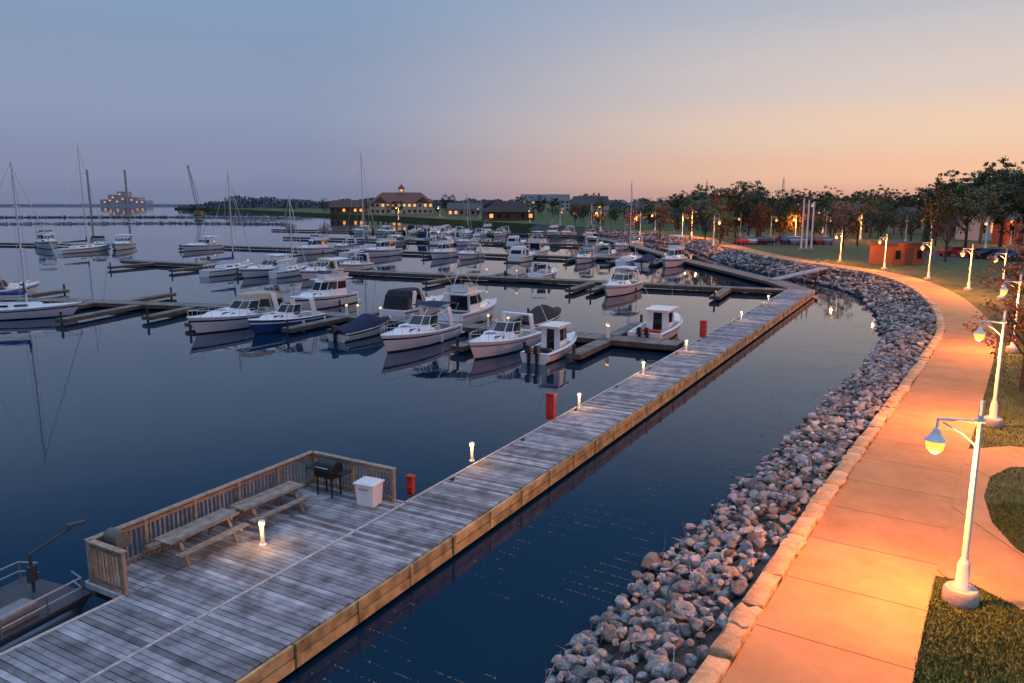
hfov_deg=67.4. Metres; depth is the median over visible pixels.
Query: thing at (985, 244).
street lamp
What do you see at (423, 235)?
canvas topped cruiser
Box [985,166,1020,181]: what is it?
broadleaf tree
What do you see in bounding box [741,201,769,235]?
broadleaf tree
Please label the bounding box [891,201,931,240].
bare tree
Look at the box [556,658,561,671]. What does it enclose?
boulder
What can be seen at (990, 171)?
broadleaf tree
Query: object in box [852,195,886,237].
broadleaf tree
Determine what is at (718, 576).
boulder
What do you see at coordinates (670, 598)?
boulder
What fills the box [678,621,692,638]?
boulder
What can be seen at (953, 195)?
broadleaf tree
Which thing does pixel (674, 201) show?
broadleaf tree
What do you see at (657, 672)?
boulder
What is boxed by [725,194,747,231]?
broadleaf tree
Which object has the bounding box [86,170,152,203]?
power station
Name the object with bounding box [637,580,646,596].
boulder
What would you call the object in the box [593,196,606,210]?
broadleaf tree
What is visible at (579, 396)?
bollard light
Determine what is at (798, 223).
broadleaf tree
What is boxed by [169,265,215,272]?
finger pier
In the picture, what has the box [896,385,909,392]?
kerb block
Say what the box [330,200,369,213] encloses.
brick building
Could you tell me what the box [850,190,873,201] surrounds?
broadleaf tree
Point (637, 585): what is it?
boulder
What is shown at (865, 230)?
house
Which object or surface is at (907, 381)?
kerb block
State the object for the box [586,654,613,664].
boulder
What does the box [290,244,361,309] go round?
flybridge cruiser
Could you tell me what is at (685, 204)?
broadleaf tree
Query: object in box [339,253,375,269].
cabin cruiser
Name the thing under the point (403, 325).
cabin window
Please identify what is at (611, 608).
boulder
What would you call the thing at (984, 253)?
parked car
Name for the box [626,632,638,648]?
boulder
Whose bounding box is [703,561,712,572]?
boulder
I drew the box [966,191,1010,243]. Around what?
broadleaf tree
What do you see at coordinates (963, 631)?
grass
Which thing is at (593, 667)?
boulder
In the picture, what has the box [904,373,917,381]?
kerb block
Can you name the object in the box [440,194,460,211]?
broadleaf tree
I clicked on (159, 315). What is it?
finger pier
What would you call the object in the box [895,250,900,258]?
window
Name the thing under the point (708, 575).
boulder
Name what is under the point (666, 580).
boulder
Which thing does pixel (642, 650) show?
boulder
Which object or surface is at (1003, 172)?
broadleaf tree
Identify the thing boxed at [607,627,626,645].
boulder
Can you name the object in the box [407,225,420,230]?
canvas topped cruiser
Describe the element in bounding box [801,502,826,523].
kerb block
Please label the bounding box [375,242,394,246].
window
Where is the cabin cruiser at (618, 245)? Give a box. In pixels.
[613,236,631,250]
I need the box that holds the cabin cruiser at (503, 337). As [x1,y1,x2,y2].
[468,311,541,359]
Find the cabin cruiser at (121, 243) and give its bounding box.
[111,234,136,249]
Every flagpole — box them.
[799,198,804,249]
[804,200,809,249]
[809,201,814,249]
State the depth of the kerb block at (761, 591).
16.16 m
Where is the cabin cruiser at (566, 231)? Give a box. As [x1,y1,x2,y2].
[561,226,576,234]
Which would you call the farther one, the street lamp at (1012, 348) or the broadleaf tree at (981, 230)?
the broadleaf tree at (981, 230)
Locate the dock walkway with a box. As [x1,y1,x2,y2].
[580,235,817,294]
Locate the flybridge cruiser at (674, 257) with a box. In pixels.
[661,235,687,267]
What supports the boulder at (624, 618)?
on the riprap slope ground at (709, 639)
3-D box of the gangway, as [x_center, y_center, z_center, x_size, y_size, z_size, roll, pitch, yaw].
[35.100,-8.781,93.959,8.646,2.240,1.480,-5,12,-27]
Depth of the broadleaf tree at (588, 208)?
353.03 m
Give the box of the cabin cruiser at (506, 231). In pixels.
[496,226,510,233]
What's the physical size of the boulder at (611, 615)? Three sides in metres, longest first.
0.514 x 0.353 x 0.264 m
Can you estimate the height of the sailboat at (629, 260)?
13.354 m
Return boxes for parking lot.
[730,237,848,246]
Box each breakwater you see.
[0,214,301,218]
[0,220,289,224]
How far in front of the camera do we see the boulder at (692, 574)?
18.52 m
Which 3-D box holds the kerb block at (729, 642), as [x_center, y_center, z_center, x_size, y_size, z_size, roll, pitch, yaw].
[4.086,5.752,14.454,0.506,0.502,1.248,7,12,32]
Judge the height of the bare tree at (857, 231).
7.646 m
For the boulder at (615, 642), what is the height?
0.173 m
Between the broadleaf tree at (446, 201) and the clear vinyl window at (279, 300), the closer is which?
the clear vinyl window at (279, 300)
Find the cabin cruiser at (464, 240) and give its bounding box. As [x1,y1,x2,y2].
[455,234,476,245]
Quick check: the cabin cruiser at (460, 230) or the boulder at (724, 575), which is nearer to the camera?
the boulder at (724, 575)
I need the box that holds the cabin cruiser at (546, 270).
[528,262,557,277]
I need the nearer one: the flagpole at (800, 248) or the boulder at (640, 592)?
the boulder at (640, 592)
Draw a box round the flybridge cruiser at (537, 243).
[526,231,549,254]
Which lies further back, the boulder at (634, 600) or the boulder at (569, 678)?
the boulder at (634, 600)
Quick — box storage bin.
[353,476,384,507]
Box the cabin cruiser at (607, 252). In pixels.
[594,243,616,256]
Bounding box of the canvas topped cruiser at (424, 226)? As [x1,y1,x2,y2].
[421,225,434,231]
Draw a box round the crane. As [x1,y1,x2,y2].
[186,165,204,215]
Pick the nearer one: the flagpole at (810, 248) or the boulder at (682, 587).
the boulder at (682, 587)
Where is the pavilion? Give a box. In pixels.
[481,201,534,220]
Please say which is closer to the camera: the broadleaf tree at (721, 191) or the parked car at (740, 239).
the parked car at (740, 239)
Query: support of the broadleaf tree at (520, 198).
on the ground at (952, 275)
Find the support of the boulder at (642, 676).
on the riprap slope ground at (709, 639)
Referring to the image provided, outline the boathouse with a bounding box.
[447,203,482,215]
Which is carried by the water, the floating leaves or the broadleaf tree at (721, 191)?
the floating leaves
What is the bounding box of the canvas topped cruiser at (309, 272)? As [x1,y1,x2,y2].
[299,257,342,279]
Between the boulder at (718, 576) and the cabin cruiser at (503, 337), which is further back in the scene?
the cabin cruiser at (503, 337)
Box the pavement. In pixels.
[936,446,1023,609]
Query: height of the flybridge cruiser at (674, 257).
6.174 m
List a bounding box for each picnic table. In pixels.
[144,508,249,565]
[229,481,313,530]
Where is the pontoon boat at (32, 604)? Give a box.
[0,520,91,652]
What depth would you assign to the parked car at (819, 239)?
145.03 m
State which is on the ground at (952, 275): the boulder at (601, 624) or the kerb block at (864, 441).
the kerb block at (864, 441)
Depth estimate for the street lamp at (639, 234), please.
179.95 m
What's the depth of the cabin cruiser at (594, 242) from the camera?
158.92 m
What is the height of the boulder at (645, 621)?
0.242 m
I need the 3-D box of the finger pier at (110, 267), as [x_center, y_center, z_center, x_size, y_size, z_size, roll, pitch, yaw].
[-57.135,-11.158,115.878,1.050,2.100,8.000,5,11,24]
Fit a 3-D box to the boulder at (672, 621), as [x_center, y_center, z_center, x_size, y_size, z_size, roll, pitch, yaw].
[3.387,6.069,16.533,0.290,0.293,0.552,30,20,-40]
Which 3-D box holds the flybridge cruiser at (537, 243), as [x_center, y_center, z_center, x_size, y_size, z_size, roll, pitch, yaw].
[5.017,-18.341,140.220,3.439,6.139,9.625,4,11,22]
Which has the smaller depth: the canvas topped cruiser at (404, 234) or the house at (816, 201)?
the canvas topped cruiser at (404, 234)
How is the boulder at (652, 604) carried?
on the riprap slope ground at (709, 639)
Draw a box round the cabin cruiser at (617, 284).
[602,266,642,296]
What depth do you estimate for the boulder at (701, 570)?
18.74 m
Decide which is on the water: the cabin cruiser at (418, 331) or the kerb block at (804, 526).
the cabin cruiser at (418, 331)
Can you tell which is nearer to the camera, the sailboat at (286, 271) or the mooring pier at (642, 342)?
the mooring pier at (642, 342)
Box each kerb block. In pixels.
[687,655,730,682]
[708,622,750,661]
[727,602,762,629]
[741,571,780,610]
[762,545,797,580]
[779,533,805,554]
[789,516,816,540]
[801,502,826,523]
[809,492,833,507]
[817,483,838,496]
[824,470,847,487]
[834,460,855,476]
[841,452,861,464]
[847,446,865,456]
[852,435,873,448]
[861,427,881,438]
[868,415,886,429]
[876,411,891,420]
[879,407,895,413]
[883,401,898,408]
[886,395,901,402]
[890,390,905,397]
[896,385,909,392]
[899,378,913,387]
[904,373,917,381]
[908,368,920,375]
[912,365,923,371]
[915,360,926,366]
[917,357,929,362]
[919,352,931,357]
[923,348,933,352]
[927,344,936,350]
[928,341,938,346]
[932,336,941,339]
[936,318,943,321]
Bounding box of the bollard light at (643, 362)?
[641,361,644,373]
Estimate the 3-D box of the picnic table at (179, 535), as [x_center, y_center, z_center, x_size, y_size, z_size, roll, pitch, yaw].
[-8.466,5.306,20.777,1.386,0.717,2.300,5,12,27]
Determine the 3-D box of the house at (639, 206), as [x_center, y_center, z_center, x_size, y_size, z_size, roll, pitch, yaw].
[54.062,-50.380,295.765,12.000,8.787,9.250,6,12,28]
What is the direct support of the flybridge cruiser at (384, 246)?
on the water
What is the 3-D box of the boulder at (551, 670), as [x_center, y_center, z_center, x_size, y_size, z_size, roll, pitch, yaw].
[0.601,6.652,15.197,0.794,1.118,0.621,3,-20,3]
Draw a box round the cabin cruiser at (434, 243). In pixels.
[428,233,451,245]
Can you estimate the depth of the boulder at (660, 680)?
13.65 m
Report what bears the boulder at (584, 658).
on the riprap slope ground at (709, 639)
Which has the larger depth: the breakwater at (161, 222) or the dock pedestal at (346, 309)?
the breakwater at (161, 222)
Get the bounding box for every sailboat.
[0,162,80,320]
[53,143,107,253]
[199,171,253,276]
[268,196,306,278]
[338,153,376,257]
[459,195,471,235]
[583,205,595,235]
[615,181,637,265]
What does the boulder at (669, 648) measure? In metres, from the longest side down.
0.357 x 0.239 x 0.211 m
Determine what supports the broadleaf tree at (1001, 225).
on the ground at (952, 275)
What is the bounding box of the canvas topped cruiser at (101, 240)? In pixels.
[89,236,108,249]
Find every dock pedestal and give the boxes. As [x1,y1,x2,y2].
[345,304,347,315]
[379,306,381,316]
[606,324,609,337]
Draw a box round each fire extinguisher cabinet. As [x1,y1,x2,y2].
[405,473,415,494]
[545,392,556,419]
[699,320,707,336]
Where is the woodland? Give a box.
[178,195,877,208]
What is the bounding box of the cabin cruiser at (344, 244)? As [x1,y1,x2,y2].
[333,238,359,248]
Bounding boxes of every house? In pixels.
[570,193,609,215]
[634,199,668,222]
[692,200,725,225]
[739,199,791,227]
[787,190,818,219]
[830,201,874,232]
[887,204,923,233]
[931,201,978,235]
[955,201,1016,240]
[991,211,1023,243]
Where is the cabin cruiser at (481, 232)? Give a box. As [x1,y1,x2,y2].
[474,228,487,235]
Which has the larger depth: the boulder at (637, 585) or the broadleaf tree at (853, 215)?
the broadleaf tree at (853, 215)
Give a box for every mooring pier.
[0,243,109,246]
[0,296,683,351]
[120,260,785,293]
[179,245,661,260]
[271,229,580,236]
[283,237,612,246]
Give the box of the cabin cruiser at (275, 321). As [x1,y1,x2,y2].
[248,296,325,334]
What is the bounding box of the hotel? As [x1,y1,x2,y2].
[520,194,569,210]
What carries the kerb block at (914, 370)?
on the ground at (952, 275)
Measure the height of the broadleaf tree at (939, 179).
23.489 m
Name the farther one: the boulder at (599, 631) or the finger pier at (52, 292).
the finger pier at (52, 292)
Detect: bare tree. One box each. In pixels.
[712,205,740,238]
[843,205,877,245]
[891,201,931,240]
[919,209,936,238]
[930,208,967,261]
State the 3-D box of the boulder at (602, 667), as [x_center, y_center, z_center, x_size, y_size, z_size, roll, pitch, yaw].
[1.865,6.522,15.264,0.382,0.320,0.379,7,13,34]
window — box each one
[0,304,27,307]
[36,235,53,238]
[271,298,282,306]
[308,240,326,244]
[312,280,345,289]
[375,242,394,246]
[386,297,411,304]
[400,325,419,331]
[437,244,452,248]
[450,294,481,310]
[485,332,504,338]
[511,250,524,253]
[530,243,544,249]
[667,250,683,254]
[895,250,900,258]
[917,250,922,258]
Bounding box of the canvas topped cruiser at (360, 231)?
[352,225,371,233]
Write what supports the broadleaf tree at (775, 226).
on the ground at (952, 275)
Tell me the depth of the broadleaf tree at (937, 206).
140.11 m
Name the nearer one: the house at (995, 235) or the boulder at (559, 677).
the boulder at (559, 677)
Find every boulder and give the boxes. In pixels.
[542,668,554,681]
[545,650,561,682]
[547,677,555,682]
[551,654,561,662]
[556,656,591,682]
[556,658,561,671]
[556,672,564,681]
[561,654,573,672]
[562,657,574,681]
[564,633,588,646]
[564,655,575,662]
[570,677,582,682]
[571,642,582,654]
[571,655,584,665]
[576,671,610,682]
[577,653,587,664]
[582,642,593,653]
[582,646,590,656]
[585,641,599,649]
[585,664,597,671]
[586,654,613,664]
[587,631,598,640]
[587,653,600,679]
[589,615,597,624]
[591,640,599,648]
[591,647,597,654]
[592,625,602,635]
[595,645,607,657]
[596,657,623,675]
[597,620,607,628]
[597,661,610,674]
[598,619,609,624]
[598,654,613,675]
[600,611,613,619]
[600,615,619,643]
[601,675,610,680]
[605,638,618,646]
[606,660,635,672]
[607,606,615,612]
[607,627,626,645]
[608,612,616,621]
[608,615,628,629]
[611,658,624,675]
[613,622,622,628]
[614,679,629,682]
[615,595,630,608]
[615,668,627,677]
[619,609,628,615]
[619,641,629,652]
[620,673,633,682]
[621,614,628,622]
[623,627,633,640]
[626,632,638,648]
[627,583,640,591]
[628,633,657,647]
[629,579,639,596]
[629,608,635,616]
[630,594,652,609]
[630,643,639,650]
[630,651,638,662]
[631,571,644,580]
[631,597,637,604]
[631,617,643,628]
[632,592,639,597]
[633,618,643,632]
[634,608,648,616]
[635,643,650,656]
[636,578,643,586]
[636,652,642,660]
[636,672,647,680]
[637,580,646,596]
[639,616,651,628]
[640,579,648,595]
[640,626,660,648]
[641,628,655,635]
[642,582,659,592]
[643,575,652,584]
[644,649,655,662]
[645,654,669,673]
[647,577,652,582]
[648,591,654,598]
[649,609,659,616]
[650,570,674,609]
[650,616,661,626]
[650,677,664,682]
[651,662,666,678]
[652,641,661,650]
[653,622,659,630]
[653,635,660,641]
[654,603,665,615]
[655,576,672,608]
[655,623,663,634]
[655,647,667,657]
[656,575,662,583]
[658,603,677,623]
[658,621,677,635]
[659,632,684,649]
[661,577,673,587]
[662,588,671,597]
[662,642,675,654]
[662,652,673,679]
[664,679,678,682]
[665,572,672,576]
[667,592,684,604]
[668,618,677,627]
[668,662,686,678]
[669,558,682,582]
[669,624,677,629]
[669,668,681,681]
[670,580,705,595]
[670,598,695,621]
[670,637,677,642]
[673,614,684,622]
[674,567,689,577]
[675,628,683,638]
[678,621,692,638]
[684,594,693,600]
[684,610,697,618]
[684,630,704,667]
[684,638,695,647]
[688,616,698,628]
[688,668,696,674]
[689,564,701,581]
[691,593,698,598]
[691,613,704,631]
[692,600,705,612]
[693,572,711,583]
[695,631,704,639]
[696,582,712,593]
[696,645,708,659]
[697,558,717,573]
[697,578,707,584]
[699,606,714,616]
[700,594,711,602]
[700,614,727,630]
[700,616,714,621]
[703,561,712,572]
[703,620,715,630]
[704,573,715,584]
[706,586,714,593]
[707,600,716,605]
[710,606,719,615]
[712,574,722,583]
[713,579,724,590]
[713,590,720,599]
[715,564,724,573]
[716,596,730,607]
[717,579,722,586]
[717,587,736,600]
[720,572,730,578]
[723,566,740,578]
[724,602,734,613]
[725,572,748,596]
[737,565,742,572]
[738,574,753,582]
[739,551,763,572]
[744,563,753,580]
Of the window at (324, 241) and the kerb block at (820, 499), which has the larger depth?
the window at (324, 241)
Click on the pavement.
(996, 558)
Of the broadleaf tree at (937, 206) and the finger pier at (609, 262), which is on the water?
the finger pier at (609, 262)
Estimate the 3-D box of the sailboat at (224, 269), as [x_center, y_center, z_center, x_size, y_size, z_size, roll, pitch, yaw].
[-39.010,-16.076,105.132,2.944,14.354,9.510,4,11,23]
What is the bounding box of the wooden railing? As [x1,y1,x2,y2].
[84,450,395,596]
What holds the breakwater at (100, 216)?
in the water
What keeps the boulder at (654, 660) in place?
on the riprap slope ground at (709, 639)
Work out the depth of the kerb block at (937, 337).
45.98 m
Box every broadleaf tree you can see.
[284,199,294,210]
[318,198,329,211]
[386,200,404,214]
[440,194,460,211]
[515,196,527,204]
[527,195,548,214]
[548,198,562,208]
[548,205,558,215]
[555,205,563,216]
[566,203,581,219]
[576,206,590,221]
[584,205,591,218]
[592,208,607,226]
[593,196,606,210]
[608,208,618,217]
[611,209,619,220]
[623,208,639,227]
[639,200,655,223]
[641,207,653,223]
[646,208,663,227]
[648,204,673,238]
[654,198,672,225]
[665,211,684,229]
[669,194,688,211]
[670,208,684,220]
[672,191,688,212]
[677,197,696,225]
[680,191,698,204]
[683,191,701,202]
[683,205,699,240]
[691,183,708,198]
[691,185,719,198]
[691,195,716,224]
[692,201,718,239]
[701,201,719,231]
[703,200,739,243]
[704,190,747,235]
[706,189,727,207]
[711,188,730,197]
[720,193,750,202]
[721,200,752,238]
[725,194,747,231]
[726,196,774,235]
[730,181,756,196]
[733,180,772,199]
[739,198,786,235]
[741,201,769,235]
[744,185,768,201]
[749,205,772,235]
[763,200,800,235]
[764,208,778,234]
[766,189,803,204]
[776,200,802,227]
[776,219,792,235]
[784,195,818,235]
[792,193,811,207]
[792,206,812,228]
[793,209,832,235]
[805,201,823,214]
[808,191,836,211]
[808,192,838,216]
[814,197,856,236]
[816,185,839,198]
[820,194,838,215]
[823,200,865,249]
[825,208,847,236]
[826,198,852,207]
[830,197,865,210]
[844,202,862,230]
[846,221,863,238]
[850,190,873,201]
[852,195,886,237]
[856,192,879,207]
[862,189,882,202]
[866,200,902,238]
[869,185,899,203]
[876,211,888,236]
[880,188,898,201]
[887,192,916,209]
[894,209,912,237]
[896,210,923,234]
[897,193,929,206]
[903,194,917,206]
[911,185,961,208]
[918,201,928,229]
[919,183,963,245]
[922,182,956,197]
[929,192,959,203]
[931,169,966,191]
[933,181,968,197]
[937,183,976,194]
[938,196,969,239]
[943,171,974,183]
[943,183,1003,247]
[943,196,973,235]
[959,171,994,192]
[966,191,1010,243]
[967,183,1021,204]
[968,167,1016,184]
[971,171,1019,191]
[974,170,1013,186]
[975,171,1023,248]
[975,184,1023,246]
[976,156,1023,175]
[976,159,1017,180]
[979,182,1023,206]
[982,168,1012,181]
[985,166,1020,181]
[986,175,1023,193]
[989,179,1023,204]
[995,186,1023,209]
[1001,162,1023,208]
[1007,223,1023,266]
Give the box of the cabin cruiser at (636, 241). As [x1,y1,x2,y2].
[631,236,643,245]
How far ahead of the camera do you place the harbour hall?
464.63 m
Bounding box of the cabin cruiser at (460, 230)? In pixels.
[453,226,468,232]
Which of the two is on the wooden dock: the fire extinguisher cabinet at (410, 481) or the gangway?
the fire extinguisher cabinet at (410, 481)
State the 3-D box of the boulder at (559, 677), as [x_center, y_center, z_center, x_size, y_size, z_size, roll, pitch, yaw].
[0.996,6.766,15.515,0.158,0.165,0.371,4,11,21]
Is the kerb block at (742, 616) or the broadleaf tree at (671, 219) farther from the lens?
the broadleaf tree at (671, 219)
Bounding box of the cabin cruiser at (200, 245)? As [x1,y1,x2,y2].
[181,236,224,250]
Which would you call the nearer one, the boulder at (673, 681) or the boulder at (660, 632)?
the boulder at (673, 681)
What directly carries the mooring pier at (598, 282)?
on the water
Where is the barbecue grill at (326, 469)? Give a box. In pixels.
[305,458,351,497]
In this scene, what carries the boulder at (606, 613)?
on the boulder at (611, 615)
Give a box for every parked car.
[734,236,748,243]
[742,236,756,243]
[750,236,765,243]
[759,236,773,243]
[774,236,790,243]
[784,236,799,243]
[795,236,807,243]
[803,236,816,243]
[808,236,824,243]
[816,236,833,243]
[936,246,963,255]
[957,247,982,257]
[973,248,1000,258]
[989,249,1021,259]
[1002,250,1022,260]
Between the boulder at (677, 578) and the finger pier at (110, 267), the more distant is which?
the finger pier at (110, 267)
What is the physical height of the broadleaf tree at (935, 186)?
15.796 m
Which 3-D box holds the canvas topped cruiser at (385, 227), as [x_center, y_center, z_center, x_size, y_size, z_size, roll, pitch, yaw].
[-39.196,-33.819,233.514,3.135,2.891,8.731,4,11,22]
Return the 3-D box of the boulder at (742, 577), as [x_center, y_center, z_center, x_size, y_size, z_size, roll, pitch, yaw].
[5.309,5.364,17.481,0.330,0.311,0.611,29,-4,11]
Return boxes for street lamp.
[636,212,641,235]
[710,215,720,246]
[835,230,842,261]
[878,234,887,269]
[921,239,932,280]
[924,401,985,608]
[961,244,973,291]
[973,311,1006,427]
[984,216,988,247]
[994,250,1007,300]
[1000,274,1021,353]
[1007,216,1013,245]
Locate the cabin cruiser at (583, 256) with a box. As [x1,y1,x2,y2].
[574,245,596,263]
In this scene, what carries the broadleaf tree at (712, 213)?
on the ground at (952, 275)
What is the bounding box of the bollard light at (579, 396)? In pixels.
[577,392,580,408]
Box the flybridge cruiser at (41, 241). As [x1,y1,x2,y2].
[34,222,58,248]
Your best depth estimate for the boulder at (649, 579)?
19.48 m
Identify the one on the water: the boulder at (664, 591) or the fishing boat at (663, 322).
the fishing boat at (663, 322)
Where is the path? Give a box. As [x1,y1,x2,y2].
[683,235,996,682]
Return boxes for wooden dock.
[0,289,814,682]
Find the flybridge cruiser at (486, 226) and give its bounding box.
[479,215,493,232]
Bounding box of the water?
[0,201,885,682]
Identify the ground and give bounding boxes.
[174,203,1023,682]
[529,225,934,682]
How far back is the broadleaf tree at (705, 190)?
418.59 m
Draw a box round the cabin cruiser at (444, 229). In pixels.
[436,226,452,235]
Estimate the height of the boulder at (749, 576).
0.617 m
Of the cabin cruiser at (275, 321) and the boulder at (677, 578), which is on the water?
the cabin cruiser at (275, 321)
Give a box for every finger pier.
[9,284,68,297]
[55,305,141,324]
[77,303,93,309]
[107,262,156,269]
[122,287,175,300]
[141,306,196,321]
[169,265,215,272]
[184,315,192,329]
[281,317,345,334]
[363,310,378,314]
[422,276,460,285]
[450,336,479,353]
[489,308,528,324]
[563,256,574,262]
[565,282,595,293]
[565,339,610,361]
[586,284,603,294]
[606,258,616,264]
[610,314,643,335]
[650,260,662,266]
[709,288,731,300]
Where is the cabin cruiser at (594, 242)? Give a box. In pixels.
[583,236,602,249]
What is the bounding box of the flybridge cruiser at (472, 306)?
[436,257,496,322]
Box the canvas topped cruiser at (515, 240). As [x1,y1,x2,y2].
[505,235,525,247]
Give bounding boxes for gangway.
[768,259,828,280]
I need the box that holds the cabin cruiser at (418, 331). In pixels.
[380,300,464,352]
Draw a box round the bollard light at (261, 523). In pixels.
[258,519,266,545]
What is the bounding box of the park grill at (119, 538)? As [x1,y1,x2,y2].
[102,527,130,575]
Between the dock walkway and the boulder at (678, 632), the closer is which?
the boulder at (678, 632)
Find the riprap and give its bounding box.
[596,226,942,577]
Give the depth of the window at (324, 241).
145.70 m
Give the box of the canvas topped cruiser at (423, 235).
[416,231,436,239]
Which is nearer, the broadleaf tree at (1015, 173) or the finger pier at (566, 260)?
the finger pier at (566, 260)
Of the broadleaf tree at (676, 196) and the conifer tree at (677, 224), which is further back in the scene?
the broadleaf tree at (676, 196)
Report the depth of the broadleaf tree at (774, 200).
173.55 m
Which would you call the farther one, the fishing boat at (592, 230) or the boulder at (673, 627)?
the fishing boat at (592, 230)
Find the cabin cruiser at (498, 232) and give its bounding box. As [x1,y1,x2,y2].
[493,228,505,236]
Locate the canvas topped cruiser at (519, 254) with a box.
[506,246,534,262]
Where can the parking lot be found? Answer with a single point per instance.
(836, 241)
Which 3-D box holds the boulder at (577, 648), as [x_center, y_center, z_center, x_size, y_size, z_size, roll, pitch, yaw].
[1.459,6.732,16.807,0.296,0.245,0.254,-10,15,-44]
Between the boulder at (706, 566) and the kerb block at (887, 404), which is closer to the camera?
the boulder at (706, 566)
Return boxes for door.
[904,248,913,264]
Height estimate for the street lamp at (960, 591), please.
4.310 m
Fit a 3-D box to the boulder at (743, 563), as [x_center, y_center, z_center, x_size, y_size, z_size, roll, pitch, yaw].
[5.705,5.361,18.304,1.092,0.408,0.420,-28,-7,-1]
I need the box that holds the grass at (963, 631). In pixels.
[912,337,1023,682]
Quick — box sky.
[0,0,1023,200]
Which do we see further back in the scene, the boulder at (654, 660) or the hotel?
the hotel
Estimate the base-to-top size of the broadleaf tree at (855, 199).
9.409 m
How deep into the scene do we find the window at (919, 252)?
99.76 m
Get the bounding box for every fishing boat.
[417,222,432,234]
[520,291,576,364]
[585,223,597,235]
[627,279,682,338]
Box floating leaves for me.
[311,323,877,682]
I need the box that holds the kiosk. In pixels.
[867,241,929,265]
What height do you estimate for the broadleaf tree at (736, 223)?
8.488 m
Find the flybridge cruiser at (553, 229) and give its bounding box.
[546,220,559,233]
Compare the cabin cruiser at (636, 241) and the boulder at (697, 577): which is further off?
the cabin cruiser at (636, 241)
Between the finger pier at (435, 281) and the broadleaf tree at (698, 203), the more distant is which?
the broadleaf tree at (698, 203)
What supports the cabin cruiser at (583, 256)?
on the water
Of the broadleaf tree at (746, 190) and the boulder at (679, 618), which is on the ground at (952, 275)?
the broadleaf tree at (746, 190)
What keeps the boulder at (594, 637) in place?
on the riprap slope ground at (709, 639)
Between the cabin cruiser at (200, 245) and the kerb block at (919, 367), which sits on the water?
the cabin cruiser at (200, 245)
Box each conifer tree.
[633,213,639,228]
[674,214,680,230]
[921,212,933,254]
[973,173,985,196]
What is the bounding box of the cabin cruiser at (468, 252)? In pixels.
[457,242,484,259]
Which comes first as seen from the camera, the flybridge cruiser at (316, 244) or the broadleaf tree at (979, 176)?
the flybridge cruiser at (316, 244)
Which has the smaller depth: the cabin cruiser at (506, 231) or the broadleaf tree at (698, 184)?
the cabin cruiser at (506, 231)
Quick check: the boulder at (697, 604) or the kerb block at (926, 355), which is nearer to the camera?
the boulder at (697, 604)
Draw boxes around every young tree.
[961,244,1023,296]
[963,280,1023,388]
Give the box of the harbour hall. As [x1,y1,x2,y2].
[369,184,433,213]
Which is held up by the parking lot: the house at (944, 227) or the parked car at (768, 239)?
the parked car at (768, 239)
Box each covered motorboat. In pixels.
[327,313,390,342]
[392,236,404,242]
[408,229,417,234]
[499,265,525,276]
[512,304,561,328]
[547,237,565,243]
[634,254,656,266]
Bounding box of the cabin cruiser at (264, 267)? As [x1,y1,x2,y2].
[239,253,290,277]
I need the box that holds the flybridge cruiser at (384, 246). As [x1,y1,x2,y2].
[363,223,403,257]
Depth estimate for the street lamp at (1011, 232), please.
140.35 m
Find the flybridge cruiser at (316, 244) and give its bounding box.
[295,227,334,254]
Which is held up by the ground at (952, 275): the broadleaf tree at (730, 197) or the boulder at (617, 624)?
the broadleaf tree at (730, 197)
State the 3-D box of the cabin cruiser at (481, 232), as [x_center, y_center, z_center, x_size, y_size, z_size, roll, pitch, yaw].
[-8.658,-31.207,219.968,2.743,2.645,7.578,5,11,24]
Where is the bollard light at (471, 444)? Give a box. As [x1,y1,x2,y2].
[469,442,474,461]
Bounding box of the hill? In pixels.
[0,204,196,205]
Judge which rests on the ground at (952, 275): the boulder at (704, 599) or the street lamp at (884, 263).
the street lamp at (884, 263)
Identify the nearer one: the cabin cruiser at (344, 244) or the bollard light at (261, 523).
the bollard light at (261, 523)
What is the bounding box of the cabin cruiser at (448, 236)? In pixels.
[445,230,458,240]
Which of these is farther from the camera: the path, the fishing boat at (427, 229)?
the fishing boat at (427, 229)
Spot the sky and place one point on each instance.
(505, 100)
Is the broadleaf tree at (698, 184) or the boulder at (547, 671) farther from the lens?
the broadleaf tree at (698, 184)
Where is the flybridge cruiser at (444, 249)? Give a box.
[430,232,457,258]
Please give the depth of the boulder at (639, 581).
19.92 m
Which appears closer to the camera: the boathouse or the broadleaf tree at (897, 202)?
the broadleaf tree at (897, 202)
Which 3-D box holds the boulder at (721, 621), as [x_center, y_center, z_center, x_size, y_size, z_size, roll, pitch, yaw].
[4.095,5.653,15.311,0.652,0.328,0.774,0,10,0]
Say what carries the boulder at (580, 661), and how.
on the riprap slope ground at (709, 639)
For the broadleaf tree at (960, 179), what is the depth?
320.85 m
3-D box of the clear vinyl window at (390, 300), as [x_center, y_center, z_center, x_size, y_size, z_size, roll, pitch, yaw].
[-9.536,-3.514,65.273,2.399,0.599,1.445,5,12,26]
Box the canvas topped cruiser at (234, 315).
[186,290,284,333]
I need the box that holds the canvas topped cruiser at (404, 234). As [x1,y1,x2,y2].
[387,230,409,239]
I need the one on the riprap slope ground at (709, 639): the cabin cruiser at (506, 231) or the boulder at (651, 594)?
the boulder at (651, 594)
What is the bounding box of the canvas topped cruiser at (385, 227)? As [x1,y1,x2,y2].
[375,225,392,233]
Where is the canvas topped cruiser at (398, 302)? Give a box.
[382,287,442,317]
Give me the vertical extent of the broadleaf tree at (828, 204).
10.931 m
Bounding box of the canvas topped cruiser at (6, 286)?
[0,275,39,296]
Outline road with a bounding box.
[925,250,1021,262]

